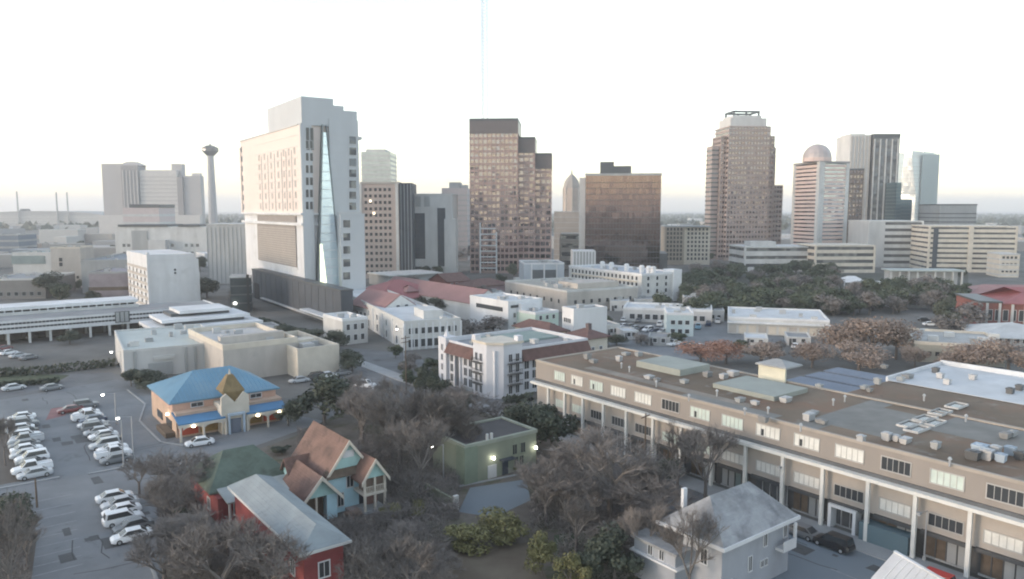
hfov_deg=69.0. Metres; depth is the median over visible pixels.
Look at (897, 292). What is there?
oak tree
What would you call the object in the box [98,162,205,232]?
resort hotel
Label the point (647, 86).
sky
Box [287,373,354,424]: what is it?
oak tree
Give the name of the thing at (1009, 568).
shop window
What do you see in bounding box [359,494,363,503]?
door
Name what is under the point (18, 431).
parked car
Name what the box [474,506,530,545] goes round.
shrub
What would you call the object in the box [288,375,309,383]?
parked car
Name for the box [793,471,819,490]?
window
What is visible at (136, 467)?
bare tree
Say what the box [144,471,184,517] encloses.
bare tree
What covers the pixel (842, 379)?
solar panels
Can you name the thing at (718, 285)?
bare tree
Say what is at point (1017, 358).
tan tree
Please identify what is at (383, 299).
school hall
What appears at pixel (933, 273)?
park pavilion
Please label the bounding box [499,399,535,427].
oak tree
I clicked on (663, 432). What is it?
window
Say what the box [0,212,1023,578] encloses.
ground
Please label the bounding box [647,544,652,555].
window
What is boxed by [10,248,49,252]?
building
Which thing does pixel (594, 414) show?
window
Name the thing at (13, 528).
bare tree
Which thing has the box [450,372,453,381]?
window
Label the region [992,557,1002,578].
shop window
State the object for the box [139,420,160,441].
kerb
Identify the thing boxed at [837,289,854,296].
oak tree
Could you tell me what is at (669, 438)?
bare tree
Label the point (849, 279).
park shelter
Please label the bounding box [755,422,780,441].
window
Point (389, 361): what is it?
road
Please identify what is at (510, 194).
office tower
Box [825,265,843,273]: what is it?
bare tree
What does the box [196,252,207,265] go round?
building
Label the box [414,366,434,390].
oak tree
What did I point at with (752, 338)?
building
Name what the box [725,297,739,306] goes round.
oak tree
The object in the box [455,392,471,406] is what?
street tree
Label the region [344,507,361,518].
tan tree
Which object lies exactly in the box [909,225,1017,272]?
office building
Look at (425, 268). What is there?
oak tree
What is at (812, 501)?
shop window
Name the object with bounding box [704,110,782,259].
office tower
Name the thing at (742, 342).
street tree
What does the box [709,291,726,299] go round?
oak tree
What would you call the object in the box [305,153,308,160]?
window
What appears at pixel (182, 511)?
oak tree
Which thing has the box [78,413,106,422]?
parked car
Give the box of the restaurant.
[147,366,287,442]
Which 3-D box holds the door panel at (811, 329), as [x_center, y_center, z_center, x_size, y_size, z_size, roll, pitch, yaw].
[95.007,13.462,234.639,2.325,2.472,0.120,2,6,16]
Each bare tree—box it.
[0,414,18,465]
[0,487,42,578]
[10,518,47,567]
[117,453,154,493]
[121,518,198,578]
[137,472,205,519]
[138,445,216,503]
[143,502,242,573]
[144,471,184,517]
[146,456,179,478]
[148,509,225,557]
[153,514,227,531]
[157,513,284,578]
[158,543,227,578]
[165,552,243,578]
[228,526,313,578]
[250,536,346,567]
[294,440,362,455]
[329,516,379,549]
[330,533,405,578]
[335,386,383,425]
[335,392,376,437]
[338,548,361,572]
[339,377,387,442]
[343,536,364,561]
[344,369,377,390]
[350,378,447,472]
[356,438,396,460]
[364,502,408,525]
[366,394,417,458]
[373,375,398,401]
[376,518,426,548]
[380,413,454,491]
[380,532,446,578]
[386,471,405,498]
[389,469,446,500]
[397,395,423,442]
[398,361,416,368]
[398,388,476,432]
[399,408,437,445]
[424,551,465,575]
[439,416,485,440]
[442,379,477,415]
[445,389,497,423]
[458,245,469,256]
[462,319,483,334]
[467,398,516,417]
[477,284,491,290]
[478,315,507,331]
[506,461,546,502]
[513,454,581,525]
[517,479,554,510]
[526,451,584,506]
[533,464,601,524]
[543,420,664,520]
[543,439,602,480]
[558,488,598,552]
[563,478,605,530]
[584,515,644,549]
[602,476,675,520]
[611,468,700,531]
[615,502,676,537]
[617,444,687,519]
[648,417,698,494]
[658,499,732,578]
[676,421,740,498]
[688,262,703,270]
[693,283,718,294]
[707,260,726,268]
[708,283,726,291]
[718,287,729,296]
[747,269,766,278]
[747,280,766,288]
[769,276,782,288]
[775,296,797,308]
[780,287,796,294]
[782,275,804,287]
[788,274,803,287]
[799,274,813,283]
[814,291,834,314]
[821,296,850,315]
[823,280,833,285]
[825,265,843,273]
[828,274,844,288]
[841,281,863,296]
[855,290,883,314]
[881,294,910,313]
[900,288,919,305]
[906,276,940,285]
[915,274,934,282]
[916,289,941,310]
[923,284,948,292]
[925,289,951,306]
[929,312,969,330]
[939,283,952,292]
[951,301,990,323]
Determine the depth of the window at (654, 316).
265.21 m
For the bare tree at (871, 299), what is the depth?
281.80 m
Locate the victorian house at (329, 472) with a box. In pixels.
[280,420,389,519]
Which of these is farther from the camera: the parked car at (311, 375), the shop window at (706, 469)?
the parked car at (311, 375)
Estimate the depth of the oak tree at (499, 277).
389.85 m
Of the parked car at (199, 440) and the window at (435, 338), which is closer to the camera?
the parked car at (199, 440)
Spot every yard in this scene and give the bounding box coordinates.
[167,405,646,578]
[429,542,546,578]
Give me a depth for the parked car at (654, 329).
242.58 m
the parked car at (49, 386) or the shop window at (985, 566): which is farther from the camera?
the parked car at (49, 386)
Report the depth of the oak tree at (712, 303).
275.31 m
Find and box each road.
[0,372,133,399]
[326,347,515,419]
[330,360,707,514]
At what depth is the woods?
1963.64 m
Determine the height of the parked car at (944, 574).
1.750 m
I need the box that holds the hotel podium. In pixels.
[251,268,353,321]
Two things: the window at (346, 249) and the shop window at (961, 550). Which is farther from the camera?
the window at (346, 249)
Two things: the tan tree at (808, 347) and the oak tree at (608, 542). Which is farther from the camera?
the tan tree at (808, 347)
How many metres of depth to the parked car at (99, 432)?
130.31 m
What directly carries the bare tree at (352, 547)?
on the yard at (346, 426)
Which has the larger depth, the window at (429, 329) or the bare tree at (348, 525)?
the window at (429, 329)
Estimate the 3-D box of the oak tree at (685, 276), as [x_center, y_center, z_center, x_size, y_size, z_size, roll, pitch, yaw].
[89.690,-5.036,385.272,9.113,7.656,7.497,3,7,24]
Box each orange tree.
[672,339,724,361]
[705,339,748,363]
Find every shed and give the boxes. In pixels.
[367,269,442,284]
[871,550,943,578]
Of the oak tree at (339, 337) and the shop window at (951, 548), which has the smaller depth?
the shop window at (951, 548)
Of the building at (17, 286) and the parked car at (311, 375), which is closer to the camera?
the parked car at (311, 375)
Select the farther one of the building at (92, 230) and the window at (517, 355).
the building at (92, 230)
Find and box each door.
[231,417,241,432]
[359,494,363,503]
[502,461,507,474]
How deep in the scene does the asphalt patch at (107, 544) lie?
89.37 m
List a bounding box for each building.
[0,228,25,233]
[0,233,36,252]
[0,253,12,267]
[0,272,75,298]
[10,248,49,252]
[11,249,51,273]
[37,243,48,247]
[39,229,85,242]
[51,243,84,246]
[53,236,82,242]
[59,225,86,228]
[81,227,98,233]
[84,233,114,242]
[92,240,114,245]
[93,246,115,257]
[114,323,204,375]
[123,204,174,223]
[188,322,297,377]
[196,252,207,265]
[260,322,278,328]
[285,330,339,376]
[433,416,537,484]
[470,292,542,330]
[490,289,505,292]
[505,277,637,311]
[517,302,558,325]
[530,346,1023,578]
[551,236,553,248]
[554,211,578,259]
[559,233,578,268]
[562,304,606,333]
[607,320,619,335]
[610,297,628,310]
[616,327,638,339]
[623,302,711,323]
[634,295,652,301]
[648,332,671,345]
[664,306,693,336]
[682,293,695,302]
[688,218,702,221]
[712,307,724,321]
[729,241,807,271]
[744,332,767,345]
[781,234,790,237]
[781,238,790,243]
[784,331,810,345]
[848,220,923,266]
[884,182,911,219]
[885,298,933,308]
[904,328,1004,366]
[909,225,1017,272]
[919,204,977,224]
[986,252,1020,277]
[1017,240,1023,250]
[1018,226,1023,233]
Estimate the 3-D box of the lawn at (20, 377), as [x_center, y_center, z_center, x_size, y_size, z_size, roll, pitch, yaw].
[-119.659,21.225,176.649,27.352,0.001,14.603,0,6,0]
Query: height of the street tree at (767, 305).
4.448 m
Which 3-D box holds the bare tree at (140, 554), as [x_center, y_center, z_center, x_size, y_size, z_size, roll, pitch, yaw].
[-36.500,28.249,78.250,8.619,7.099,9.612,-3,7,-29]
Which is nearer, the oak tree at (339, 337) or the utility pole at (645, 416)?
the utility pole at (645, 416)
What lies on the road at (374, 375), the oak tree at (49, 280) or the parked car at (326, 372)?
the parked car at (326, 372)
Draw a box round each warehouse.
[80,253,126,292]
[88,266,128,297]
[727,306,829,337]
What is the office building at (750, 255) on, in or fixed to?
on the ground at (100, 346)
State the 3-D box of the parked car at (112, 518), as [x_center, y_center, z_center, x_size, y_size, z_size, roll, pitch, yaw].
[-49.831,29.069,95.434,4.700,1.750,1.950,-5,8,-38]
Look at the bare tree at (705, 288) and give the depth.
306.60 m
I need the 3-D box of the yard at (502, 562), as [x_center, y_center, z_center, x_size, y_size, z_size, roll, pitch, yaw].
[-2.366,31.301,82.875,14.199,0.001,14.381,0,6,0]
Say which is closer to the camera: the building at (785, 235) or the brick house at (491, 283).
the brick house at (491, 283)
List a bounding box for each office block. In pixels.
[414,194,457,272]
[442,182,469,260]
[579,162,667,269]
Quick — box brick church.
[955,287,1023,324]
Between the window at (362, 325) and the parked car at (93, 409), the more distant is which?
the window at (362, 325)
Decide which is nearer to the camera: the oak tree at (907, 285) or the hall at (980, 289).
the hall at (980, 289)
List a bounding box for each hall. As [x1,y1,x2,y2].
[353,288,415,315]
[953,284,1023,293]
[960,322,1023,346]
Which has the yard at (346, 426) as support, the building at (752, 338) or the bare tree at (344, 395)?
the bare tree at (344, 395)
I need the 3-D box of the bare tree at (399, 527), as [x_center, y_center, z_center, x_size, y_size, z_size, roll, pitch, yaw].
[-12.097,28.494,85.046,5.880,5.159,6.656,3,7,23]
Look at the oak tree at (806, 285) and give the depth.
318.23 m
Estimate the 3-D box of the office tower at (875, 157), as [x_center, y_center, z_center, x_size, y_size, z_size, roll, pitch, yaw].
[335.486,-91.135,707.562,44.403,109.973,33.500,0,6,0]
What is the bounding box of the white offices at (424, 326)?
[353,287,461,350]
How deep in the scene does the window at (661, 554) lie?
78.35 m
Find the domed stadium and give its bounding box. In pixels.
[0,191,103,226]
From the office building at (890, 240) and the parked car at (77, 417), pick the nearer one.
the parked car at (77, 417)
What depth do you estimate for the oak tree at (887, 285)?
325.94 m
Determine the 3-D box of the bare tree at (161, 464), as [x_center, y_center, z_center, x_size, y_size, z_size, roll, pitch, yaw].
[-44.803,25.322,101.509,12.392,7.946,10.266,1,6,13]
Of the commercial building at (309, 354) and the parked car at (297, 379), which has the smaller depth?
the parked car at (297, 379)
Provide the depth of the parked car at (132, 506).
98.09 m
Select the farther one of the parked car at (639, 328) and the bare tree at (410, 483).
the parked car at (639, 328)
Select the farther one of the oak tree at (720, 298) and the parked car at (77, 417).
the oak tree at (720, 298)
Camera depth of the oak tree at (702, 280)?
356.11 m
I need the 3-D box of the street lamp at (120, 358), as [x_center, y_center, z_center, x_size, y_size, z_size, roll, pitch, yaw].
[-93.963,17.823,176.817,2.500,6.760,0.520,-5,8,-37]
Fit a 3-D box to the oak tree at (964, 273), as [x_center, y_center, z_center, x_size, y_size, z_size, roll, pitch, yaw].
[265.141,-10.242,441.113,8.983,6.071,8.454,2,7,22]
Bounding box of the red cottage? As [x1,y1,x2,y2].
[227,474,351,578]
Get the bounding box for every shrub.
[378,502,403,518]
[407,498,426,516]
[443,522,492,556]
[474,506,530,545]
[523,530,556,574]
[552,550,592,578]
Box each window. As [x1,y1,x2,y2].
[157,408,162,419]
[166,416,171,428]
[190,401,203,407]
[207,496,210,510]
[250,392,261,398]
[289,556,295,576]
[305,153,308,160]
[305,165,308,172]
[305,177,308,184]
[305,189,308,197]
[305,201,308,209]
[306,128,309,149]
[310,128,313,149]
[318,559,330,578]
[337,492,344,507]
[343,220,350,227]
[343,233,350,240]
[343,246,350,253]
[343,259,350,266]
[343,272,350,279]
[346,475,353,488]
[349,136,356,144]
[349,147,356,155]
[349,158,356,166]
[349,169,356,176]
[349,180,356,187]
[349,191,356,198]
[349,202,356,209]
[353,323,357,329]
[353,334,357,340]
[360,322,364,328]
[408,339,413,347]
[414,339,420,346]
[421,338,424,346]
[427,326,431,332]
[427,338,431,345]
[434,326,438,332]
[434,337,437,345]
[450,363,453,371]
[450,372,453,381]
[463,367,466,375]
[468,368,472,377]
[469,379,472,387]
[476,303,502,311]
[479,374,482,382]
[479,385,482,392]
[508,354,512,362]
[508,365,512,372]
[508,376,512,383]
[508,386,512,394]
[512,443,517,454]
[515,353,519,361]
[515,364,519,371]
[515,374,519,382]
[515,385,519,392]
[519,454,523,463]
[520,441,525,452]
[524,361,529,369]
[524,370,528,379]
[524,381,528,389]
[532,360,535,367]
[532,369,535,378]
[554,370,564,381]
[555,398,566,409]
[571,374,582,386]
[571,403,580,414]
[589,379,602,392]
[590,409,601,420]
[610,385,625,398]
[611,415,623,427]
[629,313,634,318]
[634,391,651,405]
[634,422,650,436]
[645,314,649,319]
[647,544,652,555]
[652,314,657,319]
[658,550,664,561]
[661,398,679,413]
[662,430,678,443]
[663,449,667,458]
[689,405,709,421]
[691,459,695,473]
[695,444,709,454]
[697,461,701,475]
[699,316,704,321]
[699,546,707,565]
[703,462,707,476]
[721,414,743,430]
[721,449,742,465]
[722,468,727,484]
[729,470,733,486]
[735,473,740,485]
[748,555,752,572]
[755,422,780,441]
[755,459,779,477]
[756,479,761,489]
[760,559,763,567]
[763,482,769,494]
[763,534,767,547]
[764,557,767,565]
[770,484,776,499]
[783,525,787,537]
[793,432,819,451]
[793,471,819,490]
[793,492,799,509]
[801,494,807,512]
[808,497,815,514]
[816,499,818,516]
[833,483,864,504]
[834,443,864,464]
[836,509,840,523]
[842,510,849,526]
[878,497,911,519]
[880,455,911,477]
[925,536,934,556]
[927,511,964,535]
[929,468,964,491]
[936,539,945,560]
[946,542,956,563]
[957,546,964,566]
[980,553,990,576]
[982,528,1023,555]
[985,482,1023,508]
[988,309,992,320]
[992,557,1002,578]
[994,310,997,320]
[1002,310,1008,320]
[1003,561,1014,578]
[1010,310,1016,320]
[1016,565,1023,578]
[1018,310,1023,321]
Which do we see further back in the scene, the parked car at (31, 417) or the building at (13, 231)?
the building at (13, 231)
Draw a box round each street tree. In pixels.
[21,331,38,339]
[56,330,81,344]
[83,290,101,298]
[387,344,402,357]
[397,360,410,369]
[399,369,416,383]
[404,351,421,362]
[422,357,438,366]
[429,366,438,375]
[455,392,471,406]
[607,334,629,344]
[633,332,648,344]
[668,332,687,341]
[733,339,748,351]
[762,303,775,307]
[765,340,787,351]
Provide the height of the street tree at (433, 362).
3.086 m
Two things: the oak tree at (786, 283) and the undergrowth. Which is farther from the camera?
the oak tree at (786, 283)
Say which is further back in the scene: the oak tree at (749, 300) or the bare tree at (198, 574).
the oak tree at (749, 300)
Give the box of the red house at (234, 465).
[185,444,289,523]
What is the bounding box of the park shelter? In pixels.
[841,276,913,285]
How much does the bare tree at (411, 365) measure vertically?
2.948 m
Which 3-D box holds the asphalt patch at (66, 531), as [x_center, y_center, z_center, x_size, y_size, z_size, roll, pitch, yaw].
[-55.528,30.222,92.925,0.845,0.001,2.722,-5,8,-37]
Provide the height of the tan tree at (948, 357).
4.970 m
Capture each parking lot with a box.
[0,379,321,578]
[459,480,529,515]
[609,321,783,359]
[772,533,885,578]
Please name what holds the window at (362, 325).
in the white offices at (353, 326)
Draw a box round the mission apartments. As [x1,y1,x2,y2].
[438,327,591,398]
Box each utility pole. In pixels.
[26,478,43,507]
[401,335,409,388]
[641,413,649,461]
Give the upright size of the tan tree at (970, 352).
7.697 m
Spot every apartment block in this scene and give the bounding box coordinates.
[50,245,93,287]
[359,182,415,278]
[569,261,681,300]
[570,249,595,264]
[661,225,711,264]
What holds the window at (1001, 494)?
in the long building at (879, 463)
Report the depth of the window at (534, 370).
163.73 m
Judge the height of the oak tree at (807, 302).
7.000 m
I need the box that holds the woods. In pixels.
[0,213,1023,231]
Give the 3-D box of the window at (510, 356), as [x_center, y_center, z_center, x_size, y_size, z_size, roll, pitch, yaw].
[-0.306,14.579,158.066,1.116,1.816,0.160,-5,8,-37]
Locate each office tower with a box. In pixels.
[469,118,551,272]
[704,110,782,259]
[790,144,849,244]
[836,134,900,219]
[846,169,863,242]
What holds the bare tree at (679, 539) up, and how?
on the ground at (100, 346)
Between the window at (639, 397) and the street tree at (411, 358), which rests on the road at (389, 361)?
the street tree at (411, 358)
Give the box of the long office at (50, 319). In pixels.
[0,296,213,344]
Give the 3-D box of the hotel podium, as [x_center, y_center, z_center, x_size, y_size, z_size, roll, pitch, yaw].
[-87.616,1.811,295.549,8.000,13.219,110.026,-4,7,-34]
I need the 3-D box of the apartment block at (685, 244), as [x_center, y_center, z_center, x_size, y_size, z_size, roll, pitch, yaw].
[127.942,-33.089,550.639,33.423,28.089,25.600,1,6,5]
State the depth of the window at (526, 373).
162.48 m
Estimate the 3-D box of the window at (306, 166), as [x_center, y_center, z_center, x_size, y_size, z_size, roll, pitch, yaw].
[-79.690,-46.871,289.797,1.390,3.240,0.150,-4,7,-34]
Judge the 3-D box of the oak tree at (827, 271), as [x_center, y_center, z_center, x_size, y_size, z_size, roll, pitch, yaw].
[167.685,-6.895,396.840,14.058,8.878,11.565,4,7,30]
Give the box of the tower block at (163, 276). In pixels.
[126,249,200,304]
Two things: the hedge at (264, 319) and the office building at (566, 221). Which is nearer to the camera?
the hedge at (264, 319)
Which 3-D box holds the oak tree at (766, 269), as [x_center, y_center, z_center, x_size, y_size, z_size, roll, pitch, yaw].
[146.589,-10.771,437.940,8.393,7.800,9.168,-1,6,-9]
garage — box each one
[519,260,563,279]
[797,243,875,272]
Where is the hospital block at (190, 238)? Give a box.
[114,224,206,257]
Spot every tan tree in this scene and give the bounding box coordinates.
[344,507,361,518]
[741,341,784,361]
[788,341,836,367]
[812,322,871,357]
[834,338,893,370]
[840,316,912,355]
[879,320,922,359]
[898,345,931,367]
[933,353,969,363]
[941,342,1009,366]
[972,337,1023,369]
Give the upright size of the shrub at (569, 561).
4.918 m
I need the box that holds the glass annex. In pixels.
[229,274,252,311]
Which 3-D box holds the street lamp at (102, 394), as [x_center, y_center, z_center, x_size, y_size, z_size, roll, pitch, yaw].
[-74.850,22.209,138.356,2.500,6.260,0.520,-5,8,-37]
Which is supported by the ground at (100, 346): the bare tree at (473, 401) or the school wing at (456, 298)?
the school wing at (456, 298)
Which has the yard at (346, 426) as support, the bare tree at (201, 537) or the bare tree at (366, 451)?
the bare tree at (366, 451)
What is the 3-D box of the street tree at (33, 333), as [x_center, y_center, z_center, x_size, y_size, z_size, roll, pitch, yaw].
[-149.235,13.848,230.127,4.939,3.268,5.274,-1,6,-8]
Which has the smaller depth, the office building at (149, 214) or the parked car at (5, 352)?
the parked car at (5, 352)
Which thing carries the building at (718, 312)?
on the ground at (100, 346)
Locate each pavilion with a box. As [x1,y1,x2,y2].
[139,303,262,327]
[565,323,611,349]
[881,268,964,285]
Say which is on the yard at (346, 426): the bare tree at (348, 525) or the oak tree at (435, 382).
the bare tree at (348, 525)
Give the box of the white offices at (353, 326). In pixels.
[323,311,367,344]
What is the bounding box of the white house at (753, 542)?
[630,481,800,578]
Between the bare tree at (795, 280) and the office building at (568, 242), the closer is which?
the bare tree at (795, 280)
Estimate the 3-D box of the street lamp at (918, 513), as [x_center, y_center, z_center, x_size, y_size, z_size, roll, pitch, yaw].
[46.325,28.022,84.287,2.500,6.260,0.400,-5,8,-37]
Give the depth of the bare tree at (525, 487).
99.29 m
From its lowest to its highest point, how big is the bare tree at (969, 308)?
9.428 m
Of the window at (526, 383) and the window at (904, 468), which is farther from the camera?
the window at (526, 383)
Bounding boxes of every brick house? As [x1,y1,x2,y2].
[428,272,469,284]
[454,278,504,291]
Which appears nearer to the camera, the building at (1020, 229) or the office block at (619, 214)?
the office block at (619, 214)
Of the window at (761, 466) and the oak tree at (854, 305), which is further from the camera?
the oak tree at (854, 305)
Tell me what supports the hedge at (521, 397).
on the ground at (100, 346)
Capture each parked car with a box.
[0,345,12,350]
[0,349,17,355]
[1,383,26,391]
[6,422,34,432]
[7,411,35,419]
[7,425,38,433]
[7,431,44,444]
[8,352,27,358]
[8,438,40,448]
[9,428,40,438]
[9,442,42,453]
[9,447,36,458]
[10,458,53,474]
[13,415,33,418]
[13,416,39,425]
[14,447,49,462]
[14,456,48,466]
[16,465,52,480]
[18,354,38,359]
[39,383,64,391]
[57,404,83,413]
[70,409,103,421]
[73,398,99,407]
[73,407,99,413]
[77,418,104,427]
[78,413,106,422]
[81,420,110,431]
[83,425,112,435]
[88,429,118,439]
[88,435,120,450]
[92,433,121,442]
[94,444,132,459]
[95,488,133,503]
[96,441,128,450]
[99,451,132,465]
[100,494,139,510]
[101,501,141,516]
[101,507,144,527]
[110,525,152,545]
[111,515,154,533]
[184,435,214,447]
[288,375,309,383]
[305,371,323,380]
[324,371,336,376]
[334,369,351,375]
[355,379,375,388]
[622,323,634,326]
[635,326,644,330]
[641,325,653,331]
[649,328,659,331]
[657,320,662,325]
[666,339,680,345]
[695,323,701,328]
[705,320,711,326]
[715,317,720,322]
[789,522,820,541]
[812,530,855,553]
[916,317,930,320]
[922,321,936,325]
[926,566,955,578]
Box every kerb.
[0,476,59,488]
[88,466,126,474]
[127,389,144,402]
[139,403,145,419]
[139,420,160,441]
[143,545,157,578]
[160,441,184,445]
[458,474,516,486]
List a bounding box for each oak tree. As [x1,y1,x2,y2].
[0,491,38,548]
[31,270,72,297]
[49,283,70,299]
[75,279,81,288]
[120,368,139,385]
[132,369,167,389]
[170,507,191,518]
[196,256,206,271]
[200,277,219,297]
[270,445,290,453]
[273,401,303,425]
[275,324,295,331]
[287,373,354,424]
[291,328,325,336]
[321,329,349,346]
[339,349,365,371]
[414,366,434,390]
[415,296,428,304]
[420,266,430,270]
[425,375,451,394]
[426,297,448,307]
[431,266,443,272]
[495,274,507,281]
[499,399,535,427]
[505,264,517,274]
[526,401,580,458]
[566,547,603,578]
[584,521,644,578]
[652,291,672,302]
[655,458,686,478]
[677,290,692,302]
[677,296,705,307]
[678,282,701,292]
[682,272,694,282]
[686,276,694,282]
[692,291,712,300]
[693,275,713,286]
[694,267,718,278]
[698,303,713,309]
[700,295,726,302]
[703,293,726,300]
[706,299,727,307]
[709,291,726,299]
[711,267,728,275]
[711,275,735,284]
[716,299,732,316]
[722,280,747,289]
[725,262,747,273]
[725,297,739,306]
[726,282,747,292]
[727,265,745,278]
[727,287,740,293]
[730,296,763,306]
[733,291,748,297]
[734,297,762,306]
[743,285,763,295]
[745,273,756,281]
[749,288,781,307]
[753,275,776,287]
[754,265,769,274]
[762,263,780,276]
[769,274,787,285]
[772,287,789,297]
[774,263,792,271]
[779,279,794,287]
[781,269,792,274]
[787,260,800,272]
[788,292,812,307]
[789,297,815,308]
[797,260,814,270]
[800,270,817,276]
[801,283,816,290]
[807,264,823,276]
[809,276,818,284]
[810,289,827,311]
[813,269,840,275]
[813,288,841,297]
[814,277,834,285]
[817,262,839,269]
[818,286,841,294]
[820,300,844,315]
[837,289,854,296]
[843,297,866,315]
[860,277,882,290]
[864,293,886,310]
[875,291,893,309]
[878,278,905,290]
[880,281,897,289]
[889,287,911,302]
[890,275,911,284]
[901,282,911,288]
[903,288,922,304]
[908,282,940,291]
[912,281,931,291]
[919,285,942,296]
[932,296,960,321]
[934,277,955,287]
[940,289,967,309]
[948,284,971,292]
[952,267,967,276]
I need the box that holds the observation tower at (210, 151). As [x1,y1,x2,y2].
[202,144,218,223]
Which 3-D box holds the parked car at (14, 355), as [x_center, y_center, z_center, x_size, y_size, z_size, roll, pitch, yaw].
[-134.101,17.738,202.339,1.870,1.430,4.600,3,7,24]
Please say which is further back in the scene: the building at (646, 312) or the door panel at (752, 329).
the building at (646, 312)
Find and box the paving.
[46,407,65,419]
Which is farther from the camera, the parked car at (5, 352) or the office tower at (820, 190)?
the office tower at (820, 190)
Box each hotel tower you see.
[239,96,365,292]
[361,149,396,181]
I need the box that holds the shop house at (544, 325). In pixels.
[511,319,568,332]
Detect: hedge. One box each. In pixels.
[0,357,119,376]
[0,377,59,386]
[259,317,297,327]
[502,391,536,403]
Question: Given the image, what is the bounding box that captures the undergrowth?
[0,381,669,578]
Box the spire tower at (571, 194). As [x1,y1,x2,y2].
[563,171,578,210]
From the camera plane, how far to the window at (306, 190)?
290.64 m
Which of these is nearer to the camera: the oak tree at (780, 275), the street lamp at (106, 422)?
the street lamp at (106, 422)
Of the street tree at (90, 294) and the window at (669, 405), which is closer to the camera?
the window at (669, 405)
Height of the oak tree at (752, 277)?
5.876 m
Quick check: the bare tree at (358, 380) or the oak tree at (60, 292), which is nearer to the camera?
the bare tree at (358, 380)
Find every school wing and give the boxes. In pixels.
[366,279,420,300]
[389,276,492,319]
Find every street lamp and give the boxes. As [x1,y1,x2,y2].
[100,393,117,424]
[104,420,124,466]
[109,351,122,377]
[115,416,134,458]
[395,328,404,360]
[429,444,444,482]
[777,465,787,507]
[916,510,927,560]
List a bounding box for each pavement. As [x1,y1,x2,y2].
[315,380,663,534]
[357,360,977,578]
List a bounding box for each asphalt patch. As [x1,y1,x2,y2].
[52,437,60,441]
[58,552,76,563]
[61,441,72,445]
[62,527,71,535]
[70,434,81,438]
[74,437,89,442]
[89,535,98,540]
[91,476,103,483]
[101,537,126,548]
[792,543,814,555]
[866,564,879,571]
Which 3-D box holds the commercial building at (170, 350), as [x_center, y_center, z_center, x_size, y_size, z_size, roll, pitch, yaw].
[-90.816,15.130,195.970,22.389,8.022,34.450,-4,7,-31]
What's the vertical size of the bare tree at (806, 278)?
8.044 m
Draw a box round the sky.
[0,0,1023,211]
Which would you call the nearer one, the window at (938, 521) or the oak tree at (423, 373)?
the window at (938, 521)
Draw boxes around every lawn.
[0,374,68,383]
[0,419,27,484]
[0,493,36,578]
[410,484,457,512]
[554,531,640,578]
[710,273,967,317]
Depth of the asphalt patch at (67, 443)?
127.94 m
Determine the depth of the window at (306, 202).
291.06 m
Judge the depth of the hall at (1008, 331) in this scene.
224.09 m
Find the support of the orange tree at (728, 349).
on the ground at (100, 346)
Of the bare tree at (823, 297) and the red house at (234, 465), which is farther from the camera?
the bare tree at (823, 297)
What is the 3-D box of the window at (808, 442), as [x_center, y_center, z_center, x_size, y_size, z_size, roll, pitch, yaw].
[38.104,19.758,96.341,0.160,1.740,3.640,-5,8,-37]
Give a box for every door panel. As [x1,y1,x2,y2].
[729,325,735,332]
[739,325,745,332]
[749,326,755,332]
[758,326,765,332]
[769,327,775,333]
[779,327,786,334]
[789,327,796,331]
[799,328,806,331]
[809,328,817,335]
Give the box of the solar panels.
[787,367,885,391]
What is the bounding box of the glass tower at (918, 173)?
[898,147,939,220]
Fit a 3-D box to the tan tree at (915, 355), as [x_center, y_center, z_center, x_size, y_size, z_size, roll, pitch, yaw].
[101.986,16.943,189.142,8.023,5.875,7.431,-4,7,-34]
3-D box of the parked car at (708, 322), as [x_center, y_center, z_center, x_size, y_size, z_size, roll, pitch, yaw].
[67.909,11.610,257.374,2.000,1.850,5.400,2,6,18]
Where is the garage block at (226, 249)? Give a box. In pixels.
[206,223,246,283]
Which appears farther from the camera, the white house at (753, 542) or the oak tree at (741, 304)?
the oak tree at (741, 304)
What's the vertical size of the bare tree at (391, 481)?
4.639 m
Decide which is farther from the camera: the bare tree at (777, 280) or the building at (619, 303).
the bare tree at (777, 280)
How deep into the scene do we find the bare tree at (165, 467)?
109.06 m
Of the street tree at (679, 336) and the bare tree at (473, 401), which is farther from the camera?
the street tree at (679, 336)
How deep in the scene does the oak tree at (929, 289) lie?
307.13 m
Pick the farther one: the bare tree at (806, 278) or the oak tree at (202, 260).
the oak tree at (202, 260)
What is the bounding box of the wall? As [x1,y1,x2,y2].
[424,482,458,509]
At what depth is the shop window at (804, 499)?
98.38 m
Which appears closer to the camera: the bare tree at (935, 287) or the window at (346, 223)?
the window at (346, 223)
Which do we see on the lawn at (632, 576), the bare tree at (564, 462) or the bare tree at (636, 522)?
the bare tree at (636, 522)
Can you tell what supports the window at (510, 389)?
in the mission apartments

